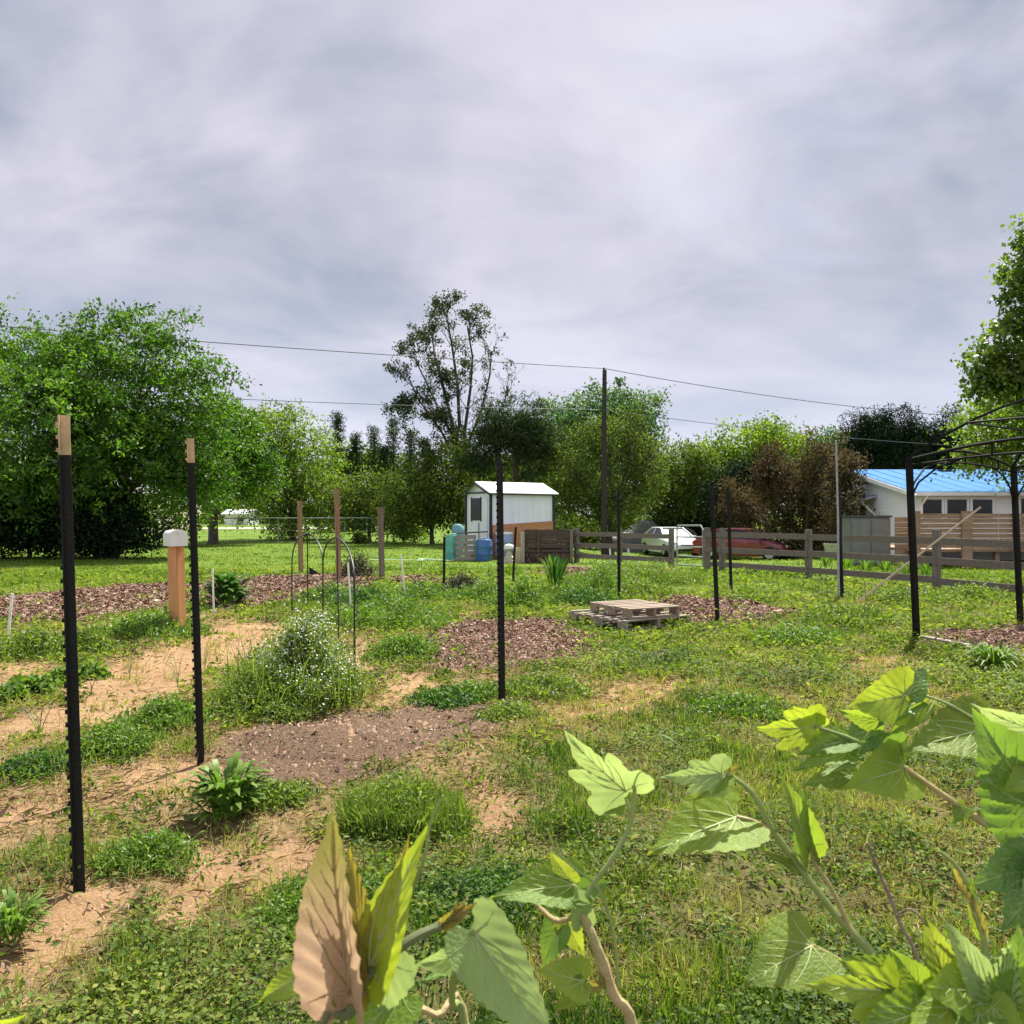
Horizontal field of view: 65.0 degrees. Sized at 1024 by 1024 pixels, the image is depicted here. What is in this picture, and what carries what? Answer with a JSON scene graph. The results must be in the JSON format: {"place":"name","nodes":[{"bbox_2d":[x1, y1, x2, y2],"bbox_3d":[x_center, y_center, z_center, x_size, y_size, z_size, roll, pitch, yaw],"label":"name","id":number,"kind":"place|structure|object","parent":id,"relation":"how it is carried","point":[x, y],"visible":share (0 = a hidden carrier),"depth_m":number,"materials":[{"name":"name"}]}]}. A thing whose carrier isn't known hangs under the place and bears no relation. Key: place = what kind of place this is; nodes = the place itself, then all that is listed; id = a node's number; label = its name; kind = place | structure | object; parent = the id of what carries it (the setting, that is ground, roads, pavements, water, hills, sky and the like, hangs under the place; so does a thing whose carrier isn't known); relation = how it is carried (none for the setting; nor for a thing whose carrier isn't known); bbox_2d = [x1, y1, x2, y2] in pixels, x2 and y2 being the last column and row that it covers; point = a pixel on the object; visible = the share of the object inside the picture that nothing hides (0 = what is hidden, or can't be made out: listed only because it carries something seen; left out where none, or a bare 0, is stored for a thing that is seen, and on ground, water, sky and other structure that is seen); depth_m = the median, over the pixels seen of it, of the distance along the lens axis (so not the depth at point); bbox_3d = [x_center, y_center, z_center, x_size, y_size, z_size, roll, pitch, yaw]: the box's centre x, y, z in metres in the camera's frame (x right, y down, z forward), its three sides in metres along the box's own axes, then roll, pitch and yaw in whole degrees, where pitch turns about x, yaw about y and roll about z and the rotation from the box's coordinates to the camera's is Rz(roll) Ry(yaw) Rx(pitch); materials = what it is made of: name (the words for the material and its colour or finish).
{"place":"outdoors","nodes":[
{"label":"outdoors","id":0,"kind":"place"},
{"bbox_2d":[0,516,1023,1023],"bbox_3d":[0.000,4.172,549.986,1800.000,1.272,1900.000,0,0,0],"label":"ground","id":1,"kind":"structure","parent":0,"point":[94,900],"depth_m":4.59,"materials":[{"name":"soil"}]},
{"bbox_2d":[0,886,56,947],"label":"leafy plant","id":2,"kind":"object","parent":1,"relation":"on","point":[11,917],"visible":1,"depth_m":2.91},
{"bbox_2d":[0,743,94,786],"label":"weed clump","id":3,"kind":"object","parent":1,"relation":"on","point":[17,765],"visible":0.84,"depth_m":4.78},
{"bbox_2d":[0,622,96,661],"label":"weed clump","id":4,"kind":"object","parent":1,"relation":"on","point":[28,641],"visible":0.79,"depth_m":8.76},
{"bbox_2d":[0,479,104,558],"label":"shrub","id":5,"kind":"object","parent":1,"relation":"on","point":[27,540],"visible":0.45,"depth_m":28.51,"materials":[{"name":"green plant"}]},
{"bbox_2d":[55,415,85,892],"bbox_3d":[-1.825,0.708,3.320,0.056,2.218,0.043,-2,0,0],"label":"post","id":6,"kind":"object","parent":1,"relation":"on","point":[71,684],"visible":0.95,"depth_m":3.32,"materials":[{"name":"metal"}]},
{"bbox_2d":[56,622,125,655],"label":"weed clump","id":7,"kind":"object","parent":1,"relation":"on","point":[98,641],"visible":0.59,"depth_m":9.11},
{"bbox_2d":[31,475,173,559],"bbox_3d":[-14.671,0.366,28.938,4.614,3.480,3.411,0,0,0],"label":"shrub","id":8,"kind":"object","parent":1,"relation":"on","point":[118,535],"visible":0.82,"depth_m":28.49,"materials":[{"name":"green plant"}]},
{"bbox_2d":[53,713,178,768],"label":"weed clump","id":9,"kind":"object","parent":1,"relation":"on","point":[109,733],"visible":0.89,"depth_m":5.20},
{"bbox_2d":[0,292,262,557],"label":"broadleaf tree","id":10,"kind":"object","parent":1,"relation":"on","point":[102,429],"visible":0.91,"depth_m":28.56,"materials":[{"name":"green plant"}]},
{"bbox_2d":[77,606,218,642],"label":"weed clump","id":11,"kind":"object","parent":1,"relation":"on","point":[153,624],"visible":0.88,"depth_m":10.35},
{"bbox_2d":[88,826,214,883],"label":"weed clump","id":12,"kind":"object","parent":1,"relation":"on","point":[141,848],"visible":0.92,"depth_m":3.58,"materials":[{"name":"plant"}]},
{"bbox_2d":[107,691,223,734],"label":"weed clump","id":13,"kind":"object","parent":1,"relation":"on","point":[158,714],"visible":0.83,"depth_m":5.79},
{"bbox_2d":[163,530,187,632],"bbox_3d":[-4.444,1.065,10.641,0.250,1.671,0.397,0,0,-35],"label":"post","id":14,"kind":"object","parent":1,"relation":"on","point":[175,541],"visible":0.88,"depth_m":10.58,"materials":[{"name":"wood"}]},
{"bbox_2d":[132,486,227,546],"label":"shrub","id":15,"kind":"object","parent":1,"relation":"on","point":[174,525],"visible":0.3,"depth_m":39.85,"materials":[{"name":"green plant"}]},
{"bbox_2d":[185,438,203,765],"bbox_3d":[-1.990,0.675,5.042,0.057,2.277,0.045,-2,0,0],"label":"post","id":16,"kind":"object","parent":1,"relation":"on","point":[195,607],"visible":0.98,"depth_m":5.05,"materials":[{"name":"metal"}]},
{"bbox_2d":[174,751,277,824],"bbox_3d":[-1.458,1.431,4.130,0.472,0.302,0.500,0,0,0],"label":"leafy plant","id":17,"kind":"object","parent":1,"relation":"on","point":[233,793],"visible":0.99,"depth_m":4.08,"materials":[{"name":"plant"}]},
{"bbox_2d":[159,381,293,544],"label":"broadleaf tree","id":18,"kind":"object","parent":1,"relation":"on","point":[270,466],"visible":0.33,"depth_m":43.53,"materials":[{"name":"green plant"}]},
{"bbox_2d":[199,571,254,604],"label":"broad leaf plant","id":19,"kind":"object","parent":1,"relation":"on","point":[228,587],"visible":0.95,"depth_m":13.66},
{"bbox_2d":[203,664,301,719],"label":"weed bush","id":20,"kind":"object","parent":1,"relation":"on","point":[227,699],"visible":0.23,"depth_m":6.13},
{"bbox_2d":[224,773,332,818],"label":"weed clump","id":21,"kind":"object","parent":1,"relation":"on","point":[280,792],"visible":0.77,"depth_m":4.32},
{"bbox_2d":[161,595,427,727],"bbox_3d":[-1.642,1.172,6.606,1.899,1.013,2.135,0,0,42],"label":"flowering bush","id":22,"kind":"object","parent":1,"relation":"on","point":[305,663],"visible":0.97,"depth_m":6.29,"materials":[{"name":"plant"}]},
{"bbox_2d":[223,392,366,540],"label":"light green tree","id":23,"kind":"object","parent":1,"relation":"on","point":[286,440],"visible":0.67,"depth_m":49.42,"materials":[{"name":"green plant"}]},
{"bbox_2d":[238,866,385,952],"bbox_3d":[-0.730,1.548,3.195,0.676,0.180,0.721,0,0,0],"label":"weed clump","id":24,"kind":"object","parent":1,"relation":"on","point":[291,902],"visible":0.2,"depth_m":3.13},
{"bbox_2d":[291,532,354,663],"bbox_3d":[-2.854,1.017,11.416,0.422,1.408,6.010,0,0,-19],"label":"wire trellis","id":25,"kind":"object","parent":1,"relation":"on","point":[322,583],"visible":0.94,"depth_m":10.85,"materials":[{"name":"black metal"}]},
{"bbox_2d":[147,517,563,543],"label":"wire fence","id":26,"kind":"object","parent":1,"relation":"on","point":[278,536],"visible":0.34,"depth_m":44.99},
{"bbox_2d":[333,550,385,576],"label":"dark bush","id":27,"kind":"object","parent":1,"relation":"on","point":[360,560],"visible":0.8,"depth_m":20.30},
{"bbox_2d":[305,461,417,541],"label":"understorey tree","id":28,"kind":"object","parent":1,"relation":"on","point":[355,507],"visible":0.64,"depth_m":46.40,"materials":[{"name":"green plant"}]},
{"bbox_2d":[318,579,404,607],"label":"weed clump","id":29,"kind":"object","parent":1,"relation":"on","point":[362,594],"visible":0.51,"depth_m":13.73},
{"bbox_2d":[258,795,476,1023],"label":"vine shoot","id":30,"kind":"object","parent":1,"relation":"on","point":[354,962],"visible":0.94,"depth_m":0.60,"materials":[{"name":"green plant"}]},
{"bbox_2d":[306,589,465,631],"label":"weed clump","id":31,"kind":"object","parent":1,"relation":"on","point":[396,610],"visible":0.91,"depth_m":11.09,"materials":[{"name":"plant"}]},
{"bbox_2d":[357,629,442,662],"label":"weed clump","id":32,"kind":"object","parent":1,"relation":"on","point":[409,644],"visible":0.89,"depth_m":8.76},
{"bbox_2d":[314,762,500,855],"bbox_3d":[-0.536,1.475,4.093,1.004,0.395,0.902,0,0,0],"label":"grass tuft","id":33,"kind":"object","parent":1,"relation":"on","point":[377,808],"visible":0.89,"depth_m":3.94,"materials":[{"name":"plant"}]},
{"bbox_2d":[382,574,462,600],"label":"weed clump","id":34,"kind":"object","parent":1,"relation":"on","point":[423,588],"visible":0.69,"depth_m":14.64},
{"bbox_2d":[363,432,484,543],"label":"understorey tree","id":35,"kind":"object","parent":1,"relation":"on","point":[432,506],"visible":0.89,"depth_m":43.36,"materials":[{"name":"green plant"}]},
{"bbox_2d":[393,684,481,711],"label":"weed clump","id":36,"kind":"object","parent":1,"relation":"on","point":[441,696],"visible":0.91,"depth_m":6.67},
{"bbox_2d":[380,289,526,523],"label":"tall tree","id":37,"kind":"object","parent":1,"relation":"on","point":[444,377],"visible":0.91,"depth_m":45.54,"materials":[{"name":"green plant"}]},
{"bbox_2d":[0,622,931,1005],"bbox_3d":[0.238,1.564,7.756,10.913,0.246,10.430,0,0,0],"label":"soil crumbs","id":38,"kind":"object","parent":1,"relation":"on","point":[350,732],"visible":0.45,"depth_m":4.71,"materials":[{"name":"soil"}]},
{"bbox_2d":[428,675,509,704],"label":"weed clump","id":39,"kind":"object","parent":1,"relation":"on","point":[488,692],"visible":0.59,"depth_m":6.92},
{"bbox_2d":[410,857,535,929],"bbox_3d":[-0.159,1.547,3.225,0.622,0.182,0.634,0,0,0],"label":"weed clump","id":40,"kind":"object","parent":1,"relation":"on","point":[481,878],"visible":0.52,"depth_m":3.22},
{"bbox_2d":[449,575,510,602],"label":"weed clump","id":41,"kind":"object","parent":1,"relation":"on","point":[485,587],"visible":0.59,"depth_m":14.61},
{"bbox_2d":[451,390,526,480],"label":"pine tree","id":42,"kind":"object","parent":1,"relation":"on","point":[490,435],"visible":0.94,"depth_m":41.54,"materials":[{"name":"green plant"}]},
{"bbox_2d":[496,461,504,701],"bbox_3d":[-0.093,0.716,6.556,0.061,2.257,0.048,-1,0,0],"label":"post","id":43,"kind":"object","parent":1,"relation":"on","point":[500,583],"visible":0.94,"depth_m":6.56,"materials":[{"name":"metal"}]},
{"bbox_2d":[2,439,1009,530],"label":"woods","id":44,"kind":"object","parent":1,"relation":"on","point":[362,459],"visible":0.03,"depth_m":81.24,"materials":[{"name":"green plant"}]},
{"bbox_2d":[421,895,592,1023],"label":"vine shoot","id":45,"kind":"object","parent":1,"relation":"on","point":[490,963],"visible":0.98,"depth_m":0.65,"materials":[{"name":"green plant"}]},
{"bbox_2d":[461,481,558,558],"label":"garden shed","id":46,"kind":"structure","parent":1,"relation":"on","point":[528,506],"depth_m":29.77,"materials":[{"name":"white metal"}]},
{"bbox_2d":[469,497,487,550],"bbox_3d":[-1.267,0.463,29.713,0.063,2.030,1.300,0,0,-33],"label":"door","id":47,"kind":"structure","parent":46,"relation":"in","point":[478,507],"depth_m":29.62,"materials":[{"name":"white metal"}]},
{"bbox_2d":[469,698,551,722],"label":"weed clump","id":48,"kind":"object","parent":1,"relation":"on","point":[502,710],"visible":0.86,"depth_m":6.13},
{"bbox_2d":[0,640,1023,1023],"bbox_3d":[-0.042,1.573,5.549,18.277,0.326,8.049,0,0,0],"label":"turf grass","id":49,"kind":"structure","parent":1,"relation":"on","point":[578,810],"depth_m":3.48,"materials":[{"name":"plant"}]},
{"bbox_2d":[0,565,1023,671],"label":"meadow grass","id":50,"kind":"structure","parent":1,"relation":"on","point":[542,582],"depth_m":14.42,"materials":[{"name":"plant"}]},
{"bbox_2d":[0,540,1023,578],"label":"lawn grass","id":51,"kind":"structure","parent":1,"relation":"on","point":[405,562],"depth_m":27.29,"materials":[{"name":"plant"}]},
{"bbox_2d":[0,643,1023,1023],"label":"clover cover","id":52,"kind":"object","parent":1,"relation":"on","point":[282,1011],"visible":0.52,"depth_m":3.23,"materials":[{"name":"green plant"}]},
{"bbox_2d":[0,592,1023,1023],"bbox_3d":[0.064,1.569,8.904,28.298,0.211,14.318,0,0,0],"label":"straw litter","id":53,"kind":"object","parent":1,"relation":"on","point":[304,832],"visible":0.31,"depth_m":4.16,"materials":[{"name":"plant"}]},
{"bbox_2d":[0,584,1023,1023],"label":"sprawling weeds","id":54,"kind":"object","parent":1,"relation":"on","point":[532,810],"visible":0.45,"depth_m":4.10,"materials":[{"name":"green plant"}]},
{"bbox_2d":[0,566,1023,831],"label":"mulch chips","id":55,"kind":"object","parent":1,"relation":"on","point":[150,598],"visible":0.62,"depth_m":11.98,"materials":[{"name":"brown wood"}]},
{"bbox_2d":[0,590,1023,1004],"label":"bleached tufts","id":56,"kind":"object","parent":1,"relation":"on","point":[452,770],"visible":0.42,"depth_m":4.83,"materials":[{"name":"beige plant"}]},
{"bbox_2d":[0,569,1023,804],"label":"bright weeds","id":57,"kind":"object","parent":1,"relation":"on","point":[481,777],"visible":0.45,"depth_m":8.60,"materials":[{"name":"plant"}]},
{"bbox_2d":[474,573,560,608],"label":"weed clump","id":58,"kind":"object","parent":1,"relation":"on","point":[520,594],"visible":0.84,"depth_m":13.67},
{"bbox_2d":[493,389,567,482],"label":"pine tree","id":59,"kind":"object","parent":1,"relation":"on","point":[530,451],"visible":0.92,"depth_m":41.53,"materials":[{"name":"green plant"}]},
{"bbox_2d":[515,530,572,562],"bbox_3d":[1.037,1.226,27.015,1.943,1.280,1.419,0,0,0],"label":"compost bin","id":60,"kind":"object","parent":1,"relation":"on","point":[541,544],"visible":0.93,"depth_m":26.52,"materials":[{"name":"brown wood"}]},
{"bbox_2d":[489,668,612,705],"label":"weed clump","id":61,"kind":"object","parent":1,"relation":"on","point":[554,682],"visible":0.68,"depth_m":7.00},
{"bbox_2d":[538,553,571,587],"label":"iris plant","id":62,"kind":"object","parent":1,"relation":"on","point":[557,565],"visible":0.94,"depth_m":16.73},
{"bbox_2d":[548,582,624,608],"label":"weed clump","id":63,"kind":"object","parent":1,"relation":"on","point":[579,593],"visible":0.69,"depth_m":13.96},
{"bbox_2d":[489,729,685,1023],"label":"vine shoot","id":64,"kind":"object","parent":1,"relation":"on","point":[610,781],"visible":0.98,"depth_m":0.87,"materials":[{"name":"green plant"}]},
{"bbox_2d":[546,558,645,593],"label":"weed clump","id":65,"kind":"object","parent":1,"relation":"on","point":[597,578],"visible":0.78,"depth_m":16.20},
{"bbox_2d":[555,505,643,548],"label":"shrub","id":66,"kind":"object","parent":1,"relation":"on","point":[590,539],"visible":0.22,"depth_m":49.54,"materials":[{"name":"green plant"}]},
{"bbox_2d":[533,375,674,493],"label":"poplar tree","id":67,"kind":"object","parent":1,"relation":"on","point":[623,397],"visible":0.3,"depth_m":60.97,"materials":[{"name":"green plant"}]},
{"bbox_2d":[601,367,606,554],"bbox_3d":[4.350,-2.165,37.991,0.290,9.352,0.330,0,0,0],"label":"utility pole","id":68,"kind":"object","parent":1,"relation":"on","point":[604,467],"visible":0.94,"depth_m":37.92,"materials":[{"name":"brown wood"}]},
{"bbox_2d":[536,391,676,554],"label":"ivy tree","id":69,"kind":"object","parent":1,"relation":"on","point":[590,496],"visible":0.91,"depth_m":41.57,"materials":[{"name":"green plant"}]},
{"bbox_2d":[573,528,673,567],"bbox_3d":[3.507,1.195,25.703,3.746,1.400,0.229,0,0,41],"label":"board fence","id":70,"kind":"object","parent":1,"relation":"on","point":[577,544],"visible":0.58,"depth_m":25.51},
{"bbox_2d":[569,608,690,630],"bbox_3d":[1.659,1.500,11.442,1.188,0.145,1.300,0,0,-31],"label":"wooden pallet","id":71,"kind":"object","parent":1,"relation":"on","point":[619,620],"visible":0.62,"depth_m":11.11,"materials":[{"name":"grey wood"}]},
{"bbox_2d":[590,599,679,618],"bbox_3d":[1.722,1.362,11.341,0.864,0.140,0.987,0,0,-27],"label":"wooden pallet","id":72,"kind":"object","parent":71,"relation":"on","point":[629,608],"visible":0.98,"depth_m":11.13,"materials":[{"name":"brown wood"}]},
{"bbox_2d":[596,572,684,597],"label":"weed clump","id":73,"kind":"object","parent":1,"relation":"on","point":[642,586],"visible":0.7,"depth_m":15.38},
{"bbox_2d":[598,519,698,552],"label":"parked car","id":74,"kind":"object","parent":1,"relation":"on","point":[645,523],"visible":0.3,"depth_m":45.87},
{"bbox_2d":[589,559,711,585],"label":"weed clump","id":75,"kind":"object","parent":1,"relation":"on","point":[669,574],"visible":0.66,"depth_m":18.50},
{"bbox_2d":[641,527,698,556],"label":"parked car","id":76,"kind":"object","parent":1,"relation":"on","point":[683,541],"visible":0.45,"depth_m":41.16,"materials":[{"name":"white paint"}]},
{"bbox_2d":[633,434,731,526],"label":"broadleaf tree","id":77,"kind":"object","parent":1,"relation":"on","point":[693,472],"visible":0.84,"depth_m":47.31,"materials":[{"name":"green plant"}]},
{"bbox_2d":[709,486,719,624],"bbox_3d":[2.889,0.738,11.431,0.071,2.227,0.056,-2,0,0],"label":"post","id":78,"kind":"object","parent":1,"relation":"on","point":[714,554],"visible":0.96,"depth_m":11.43,"materials":[{"name":"black metal"}]},
{"bbox_2d":[686,688,791,721],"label":"weed clump","id":79,"kind":"object","parent":1,"relation":"on","point":[736,704],"visible":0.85,"depth_m":6.26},
{"bbox_2d":[692,528,794,560],"bbox_3d":[10.976,1.511,37.986,4.605,1.496,2.080,0,0,33],"label":"parked car","id":80,"kind":"object","parent":1,"relation":"on","point":[749,543],"visible":0.37,"depth_m":37.13,"materials":[{"name":"red paint"}]},
{"bbox_2d":[674,409,813,525],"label":"broadleaf tree","id":81,"kind":"object","parent":1,"relation":"on","point":[767,434],"visible":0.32,"depth_m":49.05,"materials":[{"name":"green plant"}]},
{"bbox_2d":[690,441,800,533],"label":"understorey tree","id":82,"kind":"object","parent":1,"relation":"on","point":[731,472],"visible":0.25,"depth_m":43.56,"materials":[{"name":"green plant"}]},
{"bbox_2d":[647,753,877,990],"bbox_3d":[0.355,0.910,0.866,0.360,1.250,0.215,0,0,41],"label":"vine shoot","id":83,"kind":"object","parent":1,"relation":"on","point":[790,953],"visible":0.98,"depth_m":0.92,"materials":[{"name":"green plant"}]},
{"bbox_2d":[715,426,879,557],"bbox_3d":[13.204,-0.790,36.462,4.364,6.026,12.916,0,0,-9],"label":"copper tree","id":84,"kind":"object","parent":1,"relation":"on","point":[810,508],"visible":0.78,"depth_m":36.14,"materials":[{"name":"brown plant"}]},
{"bbox_2d":[748,621,851,646],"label":"weed clump","id":85,"kind":"object","parent":1,"relation":"on","point":[801,632],"visible":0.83,"depth_m":9.91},
{"bbox_2d":[787,600,923,627],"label":"weed clump","id":86,"kind":"object","parent":1,"relation":"on","point":[861,611],"visible":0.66,"depth_m":11.58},
{"bbox_2d":[704,527,1023,591],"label":"board fence","id":87,"kind":"object","parent":1,"relation":"on","point":[936,561],"visible":0.72,"depth_m":18.42,"materials":[{"name":"wood"}]},
{"bbox_2d":[821,403,908,468],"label":"pine tree","id":88,"kind":"object","parent":1,"relation":"on","point":[869,430],"visible":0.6,"depth_m":49.09,"materials":[{"name":"green plant"}]},
{"bbox_2d":[841,515,892,564],"bbox_3d":[11.245,0.892,25.546,1.340,1.570,0.800,0,0,0],"label":"storage cabinet","id":89,"kind":"object","parent":1,"relation":"on","point":[870,525],"visible":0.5,"depth_m":25.17,"materials":[{"name":"grey plastic"}]},
{"bbox_2d":[753,666,1021,835],"bbox_3d":[0.575,0.867,0.959,0.298,1.338,0.463,0,0,-42],"label":"vine shoot","id":90,"kind":"object","parent":1,"relation":"on","point":[898,697],"visible":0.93,"depth_m":1.04,"materials":[{"name":"green plant"}]},
{"bbox_2d":[865,842,924,962],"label":"twig","id":91,"kind":"object","parent":1,"relation":"on","point":[901,926],"visible":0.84,"depth_m":1.12,"materials":[{"name":"plant"}]},
{"bbox_2d":[845,583,963,605],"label":"weed clump","id":92,"kind":"object","parent":1,"relation":"on","point":[895,592],"visible":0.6,"depth_m":14.59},
{"bbox_2d":[801,848,1023,1023],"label":"vine shoot","id":93,"kind":"object","parent":1,"relation":"on","point":[965,982],"visible":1,"depth_m":0.68,"materials":[{"name":"green plant"}]},
{"bbox_2d":[868,401,958,468],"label":"pine tree","id":94,"kind":"object","parent":1,"relation":"on","point":[915,426],"visible":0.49,"depth_m":48.96,"materials":[{"name":"green plant"}]},
{"bbox_2d":[813,469,1023,560],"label":"house","id":95,"kind":"structure","parent":1,"relation":"on","point":[886,493],"depth_m":28.39,"materials":[{"name":"white"}]},
{"bbox_2d":[903,402,999,468],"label":"pine tree","id":96,"kind":"object","parent":1,"relation":"on","point":[949,439],"visible":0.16,"depth_m":49.20,"materials":[{"name":"green plant"}]},
{"bbox_2d":[891,511,1023,567],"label":"deck screen","id":97,"kind":"object","parent":1,"relation":"on","point":[966,530],"visible":0.5,"depth_m":23.98,"materials":[{"name":"wood"}]},
{"bbox_2d":[905,398,1023,639],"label":"gazebo frame","id":98,"kind":"object","parent":1,"relation":"on","point":[911,482],"visible":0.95,"depth_m":10.03,"materials":[{"name":"black metal"}]},
{"bbox_2d":[922,580,1023,604],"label":"weed clump","id":99,"kind":"object","parent":1,"relation":"on","point":[974,591],"visible":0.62,"depth_m":14.70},
{"bbox_2d":[926,386,1023,495],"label":"light green tree","id":100,"kind":"object","parent":1,"relation":"on","point":[992,433],"visible":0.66,"depth_m":26.70,"materials":[{"name":"green plant"}]},
{"bbox_2d":[950,212,1023,424],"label":"maple tree","id":101,"kind":"object","parent":1,"relation":"on","point":[998,378],"visible":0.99,"depth_m":19.89,"materials":[{"name":"green plant"}]},
{"bbox_2d":[959,639,1023,669],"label":"grass clump","id":102,"kind":"object","parent":1,"relation":"on","point":[983,653],"visible":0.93,"depth_m":7.94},
{"bbox_2d":[971,703,1023,931],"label":"vine shoot","id":103,"kind":"object","parent":1,"relation":"on","point":[999,740],"visible":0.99,"depth_m":0.83,"materials":[{"name":"green plant"}]},
{"bbox_2d":[0,0,1023,516],"label":"sky","id":104,"kind":"structure","parent":0,"point":[808,200],"materials":[{"name":"grey"}]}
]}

